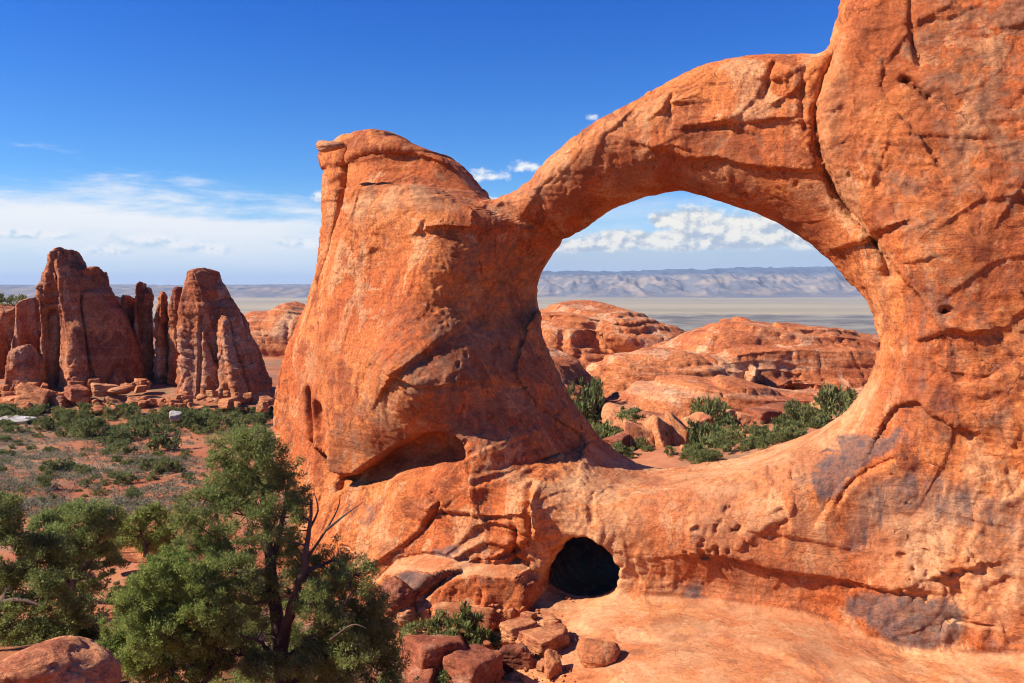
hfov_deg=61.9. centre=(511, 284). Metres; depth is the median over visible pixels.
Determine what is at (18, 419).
boulder
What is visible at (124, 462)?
shrub
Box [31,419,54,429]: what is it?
shrub
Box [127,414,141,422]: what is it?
shrub
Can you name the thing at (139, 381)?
boulder
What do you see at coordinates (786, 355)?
slickrock dome
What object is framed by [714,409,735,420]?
boulder
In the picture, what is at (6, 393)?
boulder
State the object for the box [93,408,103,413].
boulder
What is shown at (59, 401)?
boulder
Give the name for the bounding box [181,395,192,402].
boulder
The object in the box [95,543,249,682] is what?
juniper
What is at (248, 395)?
boulder
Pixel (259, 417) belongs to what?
shrub
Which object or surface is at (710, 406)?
bush
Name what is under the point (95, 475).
shrub
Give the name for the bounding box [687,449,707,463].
bush
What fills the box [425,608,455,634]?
bush
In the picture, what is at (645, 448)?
bush
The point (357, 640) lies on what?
pinyon pine
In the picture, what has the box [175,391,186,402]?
boulder
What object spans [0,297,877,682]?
ground
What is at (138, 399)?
boulder
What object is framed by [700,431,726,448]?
bush
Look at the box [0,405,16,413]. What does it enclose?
shrub
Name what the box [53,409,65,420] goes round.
shrub
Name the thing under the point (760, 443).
bush
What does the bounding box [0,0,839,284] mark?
sky
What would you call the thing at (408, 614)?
boulder
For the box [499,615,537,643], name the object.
boulder
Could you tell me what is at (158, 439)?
shrub
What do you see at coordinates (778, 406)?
boulder
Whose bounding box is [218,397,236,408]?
boulder
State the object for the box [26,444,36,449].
shrub
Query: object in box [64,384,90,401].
boulder
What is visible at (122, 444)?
shrub
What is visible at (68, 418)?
shrub
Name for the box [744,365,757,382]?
rock slab
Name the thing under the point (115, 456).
shrub
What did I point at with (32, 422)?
shrub
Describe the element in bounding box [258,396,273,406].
boulder
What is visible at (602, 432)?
bush
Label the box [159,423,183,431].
shrub
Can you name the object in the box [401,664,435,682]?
boulder
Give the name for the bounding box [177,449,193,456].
shrub
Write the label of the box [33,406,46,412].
shrub
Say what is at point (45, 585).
pinyon pine
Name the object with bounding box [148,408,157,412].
shrub
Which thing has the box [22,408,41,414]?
shrub
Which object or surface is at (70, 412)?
shrub
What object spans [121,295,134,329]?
rock pinnacle
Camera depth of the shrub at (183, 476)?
68.10 m
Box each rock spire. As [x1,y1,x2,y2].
[35,247,145,390]
[175,267,274,403]
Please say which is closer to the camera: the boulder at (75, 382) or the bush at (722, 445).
the bush at (722, 445)
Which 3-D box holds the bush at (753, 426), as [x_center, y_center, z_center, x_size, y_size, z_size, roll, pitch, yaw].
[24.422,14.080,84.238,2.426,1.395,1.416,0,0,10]
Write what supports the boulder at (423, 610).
on the gravel
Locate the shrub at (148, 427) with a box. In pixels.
[132,415,166,437]
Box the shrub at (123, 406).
[119,402,137,412]
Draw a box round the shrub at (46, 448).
[42,446,55,450]
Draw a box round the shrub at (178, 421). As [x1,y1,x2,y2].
[170,417,187,423]
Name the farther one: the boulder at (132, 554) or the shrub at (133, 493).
the shrub at (133, 493)
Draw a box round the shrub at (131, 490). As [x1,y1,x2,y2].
[126,489,144,496]
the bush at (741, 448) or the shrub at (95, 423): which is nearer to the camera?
the bush at (741, 448)
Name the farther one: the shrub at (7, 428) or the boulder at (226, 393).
the boulder at (226, 393)
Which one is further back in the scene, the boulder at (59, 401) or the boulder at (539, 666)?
the boulder at (59, 401)
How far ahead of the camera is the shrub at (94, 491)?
62.44 m
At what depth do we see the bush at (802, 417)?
85.75 m
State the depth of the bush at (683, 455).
75.58 m
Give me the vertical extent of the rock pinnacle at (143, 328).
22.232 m
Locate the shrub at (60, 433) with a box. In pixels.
[51,417,78,437]
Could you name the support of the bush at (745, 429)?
on the ground at (856, 315)
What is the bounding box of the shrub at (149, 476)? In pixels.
[145,471,162,481]
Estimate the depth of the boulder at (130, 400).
114.95 m
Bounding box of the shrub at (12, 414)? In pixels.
[7,412,20,418]
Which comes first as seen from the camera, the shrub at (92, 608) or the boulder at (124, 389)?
the shrub at (92, 608)
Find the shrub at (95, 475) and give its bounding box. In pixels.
[91,473,102,478]
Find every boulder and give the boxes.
[0,384,9,390]
[0,391,13,396]
[0,395,15,402]
[0,415,37,423]
[0,635,121,682]
[14,382,57,409]
[26,378,41,386]
[41,382,47,388]
[50,395,72,407]
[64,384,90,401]
[68,381,84,385]
[77,396,90,404]
[88,377,99,387]
[89,403,104,408]
[90,383,120,396]
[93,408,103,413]
[103,394,127,407]
[104,405,117,415]
[107,385,134,394]
[119,544,158,562]
[126,397,138,407]
[133,398,148,406]
[134,378,149,388]
[134,385,146,393]
[138,400,147,407]
[147,398,157,404]
[166,399,180,402]
[169,411,181,420]
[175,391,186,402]
[175,403,186,409]
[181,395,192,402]
[186,402,198,408]
[191,405,206,410]
[196,394,206,400]
[206,390,218,397]
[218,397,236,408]
[223,390,230,395]
[233,401,240,406]
[243,392,251,398]
[256,402,268,411]
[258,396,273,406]
[316,140,344,152]
[379,576,415,614]
[393,606,421,626]
[399,634,466,677]
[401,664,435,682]
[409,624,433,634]
[417,605,428,620]
[432,602,494,633]
[442,644,503,682]
[482,630,509,649]
[489,620,495,631]
[493,643,535,672]
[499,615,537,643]
[499,680,519,682]
[506,608,515,617]
[515,623,569,655]
[520,611,537,619]
[536,658,543,671]
[543,619,559,625]
[543,649,561,678]
[545,613,557,619]
[576,638,620,667]
[601,402,642,428]
[602,431,629,446]
[622,419,654,448]
[628,453,640,457]
[635,411,664,423]
[642,415,674,446]
[663,411,695,444]
[681,412,713,437]
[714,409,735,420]
[735,411,754,424]
[743,407,781,424]
[756,402,794,419]
[810,400,841,412]
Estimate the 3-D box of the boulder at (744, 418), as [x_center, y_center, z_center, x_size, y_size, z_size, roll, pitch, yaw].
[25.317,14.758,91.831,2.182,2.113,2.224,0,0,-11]
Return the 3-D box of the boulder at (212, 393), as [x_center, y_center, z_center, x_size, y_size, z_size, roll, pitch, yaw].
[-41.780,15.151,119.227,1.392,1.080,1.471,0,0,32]
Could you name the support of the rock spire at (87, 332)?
on the ground at (856, 315)
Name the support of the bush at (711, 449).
on the ground at (856, 315)
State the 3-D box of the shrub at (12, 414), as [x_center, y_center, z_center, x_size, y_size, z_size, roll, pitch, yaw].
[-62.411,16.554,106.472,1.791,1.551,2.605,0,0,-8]
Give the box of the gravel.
[390,595,576,681]
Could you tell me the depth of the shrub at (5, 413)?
109.26 m
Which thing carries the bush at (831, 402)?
on the ground at (856, 315)
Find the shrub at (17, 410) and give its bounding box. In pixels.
[8,407,27,414]
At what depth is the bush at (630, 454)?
79.74 m
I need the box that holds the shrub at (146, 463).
[140,457,157,470]
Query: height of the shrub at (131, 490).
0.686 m
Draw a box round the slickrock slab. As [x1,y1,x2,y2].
[597,375,863,419]
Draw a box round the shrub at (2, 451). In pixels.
[0,448,12,453]
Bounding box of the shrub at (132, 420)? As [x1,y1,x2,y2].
[128,417,145,426]
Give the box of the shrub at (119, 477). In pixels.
[111,470,140,484]
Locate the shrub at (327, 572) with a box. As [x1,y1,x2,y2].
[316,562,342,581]
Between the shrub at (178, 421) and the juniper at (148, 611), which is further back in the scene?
the shrub at (178, 421)
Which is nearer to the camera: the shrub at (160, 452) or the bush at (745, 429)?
the shrub at (160, 452)
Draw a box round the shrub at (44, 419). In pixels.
[36,416,53,425]
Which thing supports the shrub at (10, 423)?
on the ground at (856, 315)
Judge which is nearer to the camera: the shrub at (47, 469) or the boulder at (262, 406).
the shrub at (47, 469)
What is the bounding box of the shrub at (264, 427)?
[253,425,270,430]
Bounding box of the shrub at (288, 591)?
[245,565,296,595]
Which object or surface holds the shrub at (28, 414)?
on the ground at (856, 315)
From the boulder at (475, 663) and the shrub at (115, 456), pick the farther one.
the shrub at (115, 456)
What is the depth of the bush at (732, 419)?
87.89 m
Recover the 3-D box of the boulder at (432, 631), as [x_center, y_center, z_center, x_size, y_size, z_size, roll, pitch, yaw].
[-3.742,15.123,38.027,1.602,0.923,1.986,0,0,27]
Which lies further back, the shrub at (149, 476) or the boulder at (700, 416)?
the boulder at (700, 416)
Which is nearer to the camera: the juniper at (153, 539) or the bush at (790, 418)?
the juniper at (153, 539)
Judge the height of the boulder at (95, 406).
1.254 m
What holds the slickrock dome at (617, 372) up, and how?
on the ground at (856, 315)
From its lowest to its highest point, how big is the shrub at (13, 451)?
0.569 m
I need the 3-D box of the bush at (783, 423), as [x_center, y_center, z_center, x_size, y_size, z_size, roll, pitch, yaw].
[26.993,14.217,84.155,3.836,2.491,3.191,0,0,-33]
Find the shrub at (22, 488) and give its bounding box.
[17,486,26,492]
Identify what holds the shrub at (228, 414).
on the ground at (856, 315)
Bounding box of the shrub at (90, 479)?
[82,476,94,483]
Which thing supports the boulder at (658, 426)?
on the ground at (856, 315)
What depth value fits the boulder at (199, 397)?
117.50 m
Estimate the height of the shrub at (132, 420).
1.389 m
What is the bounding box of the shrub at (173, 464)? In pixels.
[151,457,180,473]
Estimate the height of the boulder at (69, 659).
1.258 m
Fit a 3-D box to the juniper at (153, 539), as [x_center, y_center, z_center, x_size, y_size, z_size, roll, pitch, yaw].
[-17.098,11.616,40.252,3.725,2.854,3.001,0,0,0]
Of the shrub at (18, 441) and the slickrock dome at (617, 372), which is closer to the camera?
the shrub at (18, 441)
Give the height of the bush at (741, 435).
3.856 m
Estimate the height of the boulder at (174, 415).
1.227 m
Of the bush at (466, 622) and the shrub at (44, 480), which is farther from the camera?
the shrub at (44, 480)
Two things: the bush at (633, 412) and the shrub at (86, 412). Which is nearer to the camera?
the bush at (633, 412)
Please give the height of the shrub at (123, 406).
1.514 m
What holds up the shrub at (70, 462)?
on the ground at (856, 315)
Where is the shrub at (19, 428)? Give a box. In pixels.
[8,424,30,433]
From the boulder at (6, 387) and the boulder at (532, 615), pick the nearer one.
the boulder at (532, 615)
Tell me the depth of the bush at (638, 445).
82.14 m
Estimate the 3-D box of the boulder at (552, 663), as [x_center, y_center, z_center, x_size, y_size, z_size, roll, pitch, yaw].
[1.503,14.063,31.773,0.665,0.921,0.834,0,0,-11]
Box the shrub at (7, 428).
[1,426,12,432]
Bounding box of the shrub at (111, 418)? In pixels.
[106,416,120,420]
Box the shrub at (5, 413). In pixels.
[0,409,13,416]
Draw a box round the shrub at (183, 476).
[180,472,195,479]
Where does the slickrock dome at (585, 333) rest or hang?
on the ground at (856, 315)
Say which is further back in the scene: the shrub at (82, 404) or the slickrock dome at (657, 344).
the slickrock dome at (657, 344)
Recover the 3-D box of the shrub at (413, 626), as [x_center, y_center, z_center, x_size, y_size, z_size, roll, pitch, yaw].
[-4.117,14.832,36.940,1.942,1.111,1.803,0,0,-18]
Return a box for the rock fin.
[244,301,304,356]
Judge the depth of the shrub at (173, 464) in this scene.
71.26 m
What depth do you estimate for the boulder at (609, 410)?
90.79 m
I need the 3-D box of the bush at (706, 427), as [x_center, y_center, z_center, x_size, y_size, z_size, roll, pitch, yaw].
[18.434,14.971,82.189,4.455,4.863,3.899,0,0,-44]
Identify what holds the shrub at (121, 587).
on the ground at (856, 315)
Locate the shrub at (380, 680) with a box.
[375,670,402,682]
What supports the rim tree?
on the rock cliff
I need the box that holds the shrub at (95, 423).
[68,414,106,439]
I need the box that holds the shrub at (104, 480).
[99,478,110,483]
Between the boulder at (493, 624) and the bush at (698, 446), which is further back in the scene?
the bush at (698, 446)
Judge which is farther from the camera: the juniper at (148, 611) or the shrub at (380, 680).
the shrub at (380, 680)
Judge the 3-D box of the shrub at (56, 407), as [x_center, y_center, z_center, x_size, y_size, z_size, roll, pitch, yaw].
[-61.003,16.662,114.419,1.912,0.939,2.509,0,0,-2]
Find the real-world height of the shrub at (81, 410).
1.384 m
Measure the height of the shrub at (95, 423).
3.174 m
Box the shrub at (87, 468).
[75,466,91,474]
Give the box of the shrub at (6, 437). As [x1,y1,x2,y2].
[0,435,10,440]
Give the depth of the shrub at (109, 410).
111.09 m
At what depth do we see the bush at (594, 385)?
101.12 m
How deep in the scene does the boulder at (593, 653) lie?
31.79 m
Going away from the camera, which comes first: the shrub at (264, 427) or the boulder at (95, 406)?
the shrub at (264, 427)
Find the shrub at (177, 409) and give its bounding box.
[172,406,187,412]
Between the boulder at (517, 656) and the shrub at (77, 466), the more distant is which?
the shrub at (77, 466)
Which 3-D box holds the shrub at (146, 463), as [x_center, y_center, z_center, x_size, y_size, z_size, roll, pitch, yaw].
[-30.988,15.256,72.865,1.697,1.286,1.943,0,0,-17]
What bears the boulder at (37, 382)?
on the ground at (856, 315)
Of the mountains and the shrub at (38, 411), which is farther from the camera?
the mountains
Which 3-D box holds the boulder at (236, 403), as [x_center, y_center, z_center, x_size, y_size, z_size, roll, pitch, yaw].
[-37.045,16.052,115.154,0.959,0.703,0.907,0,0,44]
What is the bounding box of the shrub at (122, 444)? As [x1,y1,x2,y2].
[101,437,137,454]
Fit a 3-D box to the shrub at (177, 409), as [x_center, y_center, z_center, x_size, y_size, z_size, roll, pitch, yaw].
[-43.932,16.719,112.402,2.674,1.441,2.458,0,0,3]
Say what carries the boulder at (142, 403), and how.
on the ground at (856, 315)
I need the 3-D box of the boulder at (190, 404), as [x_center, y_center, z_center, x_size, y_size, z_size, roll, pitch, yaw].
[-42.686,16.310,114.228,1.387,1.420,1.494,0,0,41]
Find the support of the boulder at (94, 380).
on the ground at (856, 315)
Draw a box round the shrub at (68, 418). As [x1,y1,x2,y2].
[58,415,74,422]
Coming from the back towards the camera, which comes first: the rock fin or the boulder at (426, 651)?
the rock fin
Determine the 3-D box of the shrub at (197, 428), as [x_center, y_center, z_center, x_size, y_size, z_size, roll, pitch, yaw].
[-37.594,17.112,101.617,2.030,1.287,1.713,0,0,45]
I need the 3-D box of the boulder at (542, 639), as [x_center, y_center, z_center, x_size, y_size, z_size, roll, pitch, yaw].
[1.458,14.123,33.968,2.199,0.884,1.754,0,0,-29]
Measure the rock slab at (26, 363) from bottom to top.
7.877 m
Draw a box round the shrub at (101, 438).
[93,436,109,442]
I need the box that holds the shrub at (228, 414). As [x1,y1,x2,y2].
[224,411,238,419]
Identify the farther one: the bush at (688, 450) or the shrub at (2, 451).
the shrub at (2, 451)
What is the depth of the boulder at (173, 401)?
114.98 m
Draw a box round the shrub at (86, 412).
[82,408,93,417]
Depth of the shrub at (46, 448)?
83.61 m
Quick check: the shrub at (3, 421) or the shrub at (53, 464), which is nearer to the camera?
the shrub at (53, 464)
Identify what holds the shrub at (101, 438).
on the ground at (856, 315)
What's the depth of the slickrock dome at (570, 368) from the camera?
103.33 m
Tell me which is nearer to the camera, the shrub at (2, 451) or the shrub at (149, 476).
the shrub at (149, 476)
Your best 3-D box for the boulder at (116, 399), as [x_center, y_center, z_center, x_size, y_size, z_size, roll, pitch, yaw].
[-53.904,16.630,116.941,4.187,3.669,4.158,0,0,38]
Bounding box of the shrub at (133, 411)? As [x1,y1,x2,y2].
[124,406,142,415]
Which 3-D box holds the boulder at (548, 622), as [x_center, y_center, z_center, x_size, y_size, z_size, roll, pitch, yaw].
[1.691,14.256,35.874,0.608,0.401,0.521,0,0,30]
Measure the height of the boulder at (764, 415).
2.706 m
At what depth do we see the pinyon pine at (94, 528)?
34.78 m
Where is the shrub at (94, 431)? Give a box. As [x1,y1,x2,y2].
[78,428,100,438]
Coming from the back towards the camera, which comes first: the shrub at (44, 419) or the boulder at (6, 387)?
the boulder at (6, 387)
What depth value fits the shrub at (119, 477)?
66.08 m
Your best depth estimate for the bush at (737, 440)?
81.14 m
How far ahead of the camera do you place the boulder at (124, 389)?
116.16 m
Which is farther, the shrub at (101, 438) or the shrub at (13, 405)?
the shrub at (13, 405)
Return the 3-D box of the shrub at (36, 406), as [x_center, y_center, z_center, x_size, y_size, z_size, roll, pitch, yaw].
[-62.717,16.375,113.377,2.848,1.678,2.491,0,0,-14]
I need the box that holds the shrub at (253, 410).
[247,403,258,414]
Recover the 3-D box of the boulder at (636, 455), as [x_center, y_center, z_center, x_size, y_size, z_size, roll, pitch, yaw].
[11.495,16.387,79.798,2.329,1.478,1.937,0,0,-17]
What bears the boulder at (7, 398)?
on the ground at (856, 315)
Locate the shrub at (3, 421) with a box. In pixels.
[0,418,8,428]
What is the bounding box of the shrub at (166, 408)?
[159,404,174,411]
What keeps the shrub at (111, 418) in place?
on the ground at (856, 315)
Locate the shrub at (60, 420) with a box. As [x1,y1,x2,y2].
[53,417,67,426]
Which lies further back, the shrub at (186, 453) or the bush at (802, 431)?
the shrub at (186, 453)
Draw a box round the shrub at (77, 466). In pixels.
[72,463,86,470]
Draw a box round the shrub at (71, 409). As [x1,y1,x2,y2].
[57,407,77,416]
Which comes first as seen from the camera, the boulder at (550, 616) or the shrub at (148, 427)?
the boulder at (550, 616)
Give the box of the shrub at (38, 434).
[31,431,43,437]
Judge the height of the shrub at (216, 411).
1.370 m
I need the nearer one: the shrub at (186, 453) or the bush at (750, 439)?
the bush at (750, 439)
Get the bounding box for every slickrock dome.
[539,300,686,369]
[547,347,604,414]
[586,347,726,397]
[652,341,667,347]
[657,317,879,389]
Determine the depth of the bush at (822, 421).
85.01 m
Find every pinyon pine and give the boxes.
[0,490,95,648]
[15,496,131,597]
[168,422,410,682]
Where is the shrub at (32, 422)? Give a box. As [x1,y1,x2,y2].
[26,417,37,424]
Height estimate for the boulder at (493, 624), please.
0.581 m
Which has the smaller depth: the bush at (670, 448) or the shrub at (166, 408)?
the bush at (670, 448)
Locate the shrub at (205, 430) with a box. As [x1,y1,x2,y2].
[194,427,209,434]
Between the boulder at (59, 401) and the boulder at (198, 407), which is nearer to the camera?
the boulder at (198, 407)
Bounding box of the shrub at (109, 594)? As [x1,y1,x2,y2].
[103,590,121,604]
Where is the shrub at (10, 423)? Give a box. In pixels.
[7,421,23,425]
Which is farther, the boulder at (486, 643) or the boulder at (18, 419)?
the boulder at (18, 419)
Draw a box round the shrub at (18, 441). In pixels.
[12,439,23,445]
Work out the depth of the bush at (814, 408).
95.69 m
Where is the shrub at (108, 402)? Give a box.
[103,401,119,410]
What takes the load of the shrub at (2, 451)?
on the ground at (856, 315)
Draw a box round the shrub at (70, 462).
[63,457,75,466]
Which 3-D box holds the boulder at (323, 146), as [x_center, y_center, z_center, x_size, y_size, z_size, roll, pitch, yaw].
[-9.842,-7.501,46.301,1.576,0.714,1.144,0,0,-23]
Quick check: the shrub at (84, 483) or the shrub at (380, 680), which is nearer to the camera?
the shrub at (380, 680)
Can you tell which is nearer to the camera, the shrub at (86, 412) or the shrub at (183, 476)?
the shrub at (183, 476)
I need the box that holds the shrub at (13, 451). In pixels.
[6,450,16,455]
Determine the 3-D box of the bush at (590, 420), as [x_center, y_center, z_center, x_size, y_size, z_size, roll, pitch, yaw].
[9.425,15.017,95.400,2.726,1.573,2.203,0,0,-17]
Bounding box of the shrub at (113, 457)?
[110,455,120,461]
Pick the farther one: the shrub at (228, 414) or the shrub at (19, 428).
the shrub at (228, 414)
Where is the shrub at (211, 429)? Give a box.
[207,424,218,432]
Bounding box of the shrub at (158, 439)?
[143,425,183,450]
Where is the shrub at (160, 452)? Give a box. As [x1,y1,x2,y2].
[152,449,165,456]
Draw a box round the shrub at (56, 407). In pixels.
[47,405,64,412]
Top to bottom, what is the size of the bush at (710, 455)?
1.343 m
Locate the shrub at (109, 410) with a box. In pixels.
[102,406,121,416]
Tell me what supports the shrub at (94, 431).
on the ground at (856, 315)
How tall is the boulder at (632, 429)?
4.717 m
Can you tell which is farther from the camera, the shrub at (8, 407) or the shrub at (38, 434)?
the shrub at (8, 407)
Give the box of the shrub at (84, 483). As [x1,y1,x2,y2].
[79,481,88,487]
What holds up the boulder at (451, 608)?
on the rock arch
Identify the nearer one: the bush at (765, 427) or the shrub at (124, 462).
the shrub at (124, 462)
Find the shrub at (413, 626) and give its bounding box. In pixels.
[399,612,435,637]
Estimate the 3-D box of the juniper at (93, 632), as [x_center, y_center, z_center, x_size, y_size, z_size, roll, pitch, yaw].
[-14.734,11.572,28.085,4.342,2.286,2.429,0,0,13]
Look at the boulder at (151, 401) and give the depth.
115.57 m
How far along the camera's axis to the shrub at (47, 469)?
68.35 m
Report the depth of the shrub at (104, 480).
65.98 m
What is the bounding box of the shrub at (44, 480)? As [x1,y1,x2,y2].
[36,470,51,488]
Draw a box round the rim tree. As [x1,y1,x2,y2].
[0,294,26,305]
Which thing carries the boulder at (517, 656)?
on the ground at (856, 315)
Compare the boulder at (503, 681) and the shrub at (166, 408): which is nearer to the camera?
the boulder at (503, 681)
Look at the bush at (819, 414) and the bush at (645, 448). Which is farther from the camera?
the bush at (819, 414)
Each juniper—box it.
[0,612,109,646]
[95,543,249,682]
[104,500,185,557]
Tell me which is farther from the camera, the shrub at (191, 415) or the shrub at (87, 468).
the shrub at (191, 415)
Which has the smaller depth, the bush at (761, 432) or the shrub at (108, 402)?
the bush at (761, 432)
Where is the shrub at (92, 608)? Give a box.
[56,591,112,619]
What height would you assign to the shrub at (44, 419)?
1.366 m
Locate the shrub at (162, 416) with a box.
[148,412,165,421]
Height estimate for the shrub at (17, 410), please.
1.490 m
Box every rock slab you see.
[4,344,50,392]
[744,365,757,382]
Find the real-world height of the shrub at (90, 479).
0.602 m
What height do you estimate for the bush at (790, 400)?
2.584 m
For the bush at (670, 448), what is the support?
on the ground at (856, 315)
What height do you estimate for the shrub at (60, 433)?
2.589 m
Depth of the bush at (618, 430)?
84.63 m
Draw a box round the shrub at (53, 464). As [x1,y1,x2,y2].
[38,457,67,471]
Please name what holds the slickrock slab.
on the ground at (856, 315)
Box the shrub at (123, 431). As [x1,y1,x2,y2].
[100,424,142,439]
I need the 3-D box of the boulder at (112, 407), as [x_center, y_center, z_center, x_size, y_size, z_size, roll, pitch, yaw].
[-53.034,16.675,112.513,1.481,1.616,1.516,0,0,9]
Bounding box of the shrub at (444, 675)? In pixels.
[413,666,452,682]
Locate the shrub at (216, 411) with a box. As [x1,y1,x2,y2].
[201,410,220,419]
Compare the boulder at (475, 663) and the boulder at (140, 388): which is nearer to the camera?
the boulder at (475, 663)
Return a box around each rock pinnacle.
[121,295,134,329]
[133,281,154,380]
[152,291,169,383]
[166,286,182,385]
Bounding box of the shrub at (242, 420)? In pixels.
[225,414,249,429]
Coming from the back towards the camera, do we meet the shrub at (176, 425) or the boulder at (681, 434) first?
the shrub at (176, 425)
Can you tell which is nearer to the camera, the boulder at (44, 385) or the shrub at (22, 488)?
the shrub at (22, 488)
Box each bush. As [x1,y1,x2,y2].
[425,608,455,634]
[443,600,502,648]
[567,381,598,421]
[579,376,604,414]
[586,414,601,424]
[590,419,613,435]
[593,427,612,438]
[607,425,623,436]
[611,442,634,458]
[612,439,634,457]
[614,406,645,421]
[632,437,647,448]
[640,444,655,450]
[663,445,676,456]
[679,452,689,460]
[682,443,703,451]
[683,441,702,456]
[684,417,726,448]
[684,447,701,461]
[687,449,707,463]
[689,394,728,424]
[699,447,716,453]
[699,449,725,461]
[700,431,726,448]
[707,425,746,439]
[710,412,736,425]
[711,428,741,443]
[716,437,735,452]
[719,400,732,408]
[719,410,749,430]
[735,443,753,451]
[737,424,752,435]
[739,434,763,447]
[747,421,769,432]
[747,424,780,437]
[752,429,770,443]
[754,435,775,449]
[769,416,806,431]
[769,426,797,444]
[778,411,797,422]
[780,398,817,428]
[781,431,800,441]
[784,399,800,411]
[785,425,807,439]
[805,415,833,428]
[809,380,854,420]
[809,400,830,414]
[812,411,828,421]
[839,389,857,400]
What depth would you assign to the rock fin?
218.00 m
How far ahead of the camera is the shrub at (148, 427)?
98.38 m
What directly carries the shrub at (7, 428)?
on the ground at (856, 315)
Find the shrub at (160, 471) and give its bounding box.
[154,467,165,474]
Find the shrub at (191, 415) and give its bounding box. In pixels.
[181,405,219,430]
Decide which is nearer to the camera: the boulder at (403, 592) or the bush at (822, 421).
the boulder at (403, 592)
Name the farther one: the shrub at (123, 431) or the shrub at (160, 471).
the shrub at (123, 431)
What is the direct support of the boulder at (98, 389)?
on the boulder at (116, 399)
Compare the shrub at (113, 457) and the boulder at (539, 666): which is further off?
the shrub at (113, 457)
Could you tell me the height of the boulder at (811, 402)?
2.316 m
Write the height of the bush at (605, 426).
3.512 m
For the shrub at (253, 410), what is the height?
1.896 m
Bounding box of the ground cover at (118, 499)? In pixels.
[0,418,288,520]
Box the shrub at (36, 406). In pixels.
[30,402,50,413]
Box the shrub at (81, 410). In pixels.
[74,408,89,418]
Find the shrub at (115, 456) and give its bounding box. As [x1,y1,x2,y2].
[109,455,123,461]
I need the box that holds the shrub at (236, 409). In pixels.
[229,406,246,414]
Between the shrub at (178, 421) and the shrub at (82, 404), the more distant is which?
the shrub at (82, 404)
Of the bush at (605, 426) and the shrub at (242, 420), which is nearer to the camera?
the bush at (605, 426)
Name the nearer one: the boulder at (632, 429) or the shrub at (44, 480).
the shrub at (44, 480)
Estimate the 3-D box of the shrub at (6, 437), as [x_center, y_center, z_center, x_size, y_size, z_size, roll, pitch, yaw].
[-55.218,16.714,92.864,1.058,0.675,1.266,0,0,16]
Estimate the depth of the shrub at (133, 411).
111.03 m
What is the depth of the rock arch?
37.23 m
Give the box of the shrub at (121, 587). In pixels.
[110,578,131,594]
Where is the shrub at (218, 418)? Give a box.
[206,412,239,430]
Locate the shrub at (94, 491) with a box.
[90,487,108,495]
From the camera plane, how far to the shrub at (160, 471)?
71.03 m
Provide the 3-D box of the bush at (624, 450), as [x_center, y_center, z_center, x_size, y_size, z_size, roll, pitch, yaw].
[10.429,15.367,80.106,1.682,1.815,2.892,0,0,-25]
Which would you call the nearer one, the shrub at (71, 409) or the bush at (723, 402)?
the bush at (723, 402)
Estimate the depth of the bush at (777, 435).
77.06 m
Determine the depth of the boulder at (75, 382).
122.02 m
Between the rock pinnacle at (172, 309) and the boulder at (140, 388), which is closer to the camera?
the boulder at (140, 388)
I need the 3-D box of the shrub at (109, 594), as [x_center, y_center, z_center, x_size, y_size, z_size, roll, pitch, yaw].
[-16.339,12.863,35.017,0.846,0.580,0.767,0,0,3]
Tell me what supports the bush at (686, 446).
on the ground at (856, 315)
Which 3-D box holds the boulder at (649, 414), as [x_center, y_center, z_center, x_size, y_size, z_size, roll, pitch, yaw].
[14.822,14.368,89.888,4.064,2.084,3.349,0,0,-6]
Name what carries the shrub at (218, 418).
on the ground at (856, 315)
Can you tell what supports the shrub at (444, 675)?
on the ground at (856, 315)
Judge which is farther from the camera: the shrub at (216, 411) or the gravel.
the shrub at (216, 411)
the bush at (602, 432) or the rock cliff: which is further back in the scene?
the rock cliff
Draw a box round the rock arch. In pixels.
[273,0,1023,682]
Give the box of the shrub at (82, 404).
[73,401,92,413]
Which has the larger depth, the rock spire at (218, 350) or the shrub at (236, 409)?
the rock spire at (218, 350)
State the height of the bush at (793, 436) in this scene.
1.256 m
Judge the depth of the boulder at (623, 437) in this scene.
82.16 m
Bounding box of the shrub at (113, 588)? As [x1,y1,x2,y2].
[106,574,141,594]
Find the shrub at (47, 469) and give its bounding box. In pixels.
[37,467,54,476]
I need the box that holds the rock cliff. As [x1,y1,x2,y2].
[0,297,41,378]
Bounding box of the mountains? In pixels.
[0,266,863,297]
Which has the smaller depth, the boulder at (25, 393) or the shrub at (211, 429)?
the shrub at (211, 429)
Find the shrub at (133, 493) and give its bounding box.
[121,490,142,498]
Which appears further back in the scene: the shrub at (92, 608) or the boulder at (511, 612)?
the boulder at (511, 612)
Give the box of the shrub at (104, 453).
[98,450,109,455]
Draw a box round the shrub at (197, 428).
[190,424,203,433]
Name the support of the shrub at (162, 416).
on the ground at (856, 315)
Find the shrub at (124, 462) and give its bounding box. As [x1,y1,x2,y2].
[118,459,133,464]
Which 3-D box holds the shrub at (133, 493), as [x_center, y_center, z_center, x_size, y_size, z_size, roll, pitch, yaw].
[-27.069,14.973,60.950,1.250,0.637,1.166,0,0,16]
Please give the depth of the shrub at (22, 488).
61.50 m
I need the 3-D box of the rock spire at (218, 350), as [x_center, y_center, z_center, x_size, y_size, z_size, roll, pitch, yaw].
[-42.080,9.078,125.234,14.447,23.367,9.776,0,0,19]
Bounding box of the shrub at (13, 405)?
[1,403,20,409]
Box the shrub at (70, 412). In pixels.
[59,410,74,418]
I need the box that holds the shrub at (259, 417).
[245,411,270,424]
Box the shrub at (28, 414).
[24,410,34,416]
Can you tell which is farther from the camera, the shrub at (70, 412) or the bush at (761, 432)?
the shrub at (70, 412)
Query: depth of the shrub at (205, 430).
99.82 m
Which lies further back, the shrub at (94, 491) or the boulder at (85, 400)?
the boulder at (85, 400)

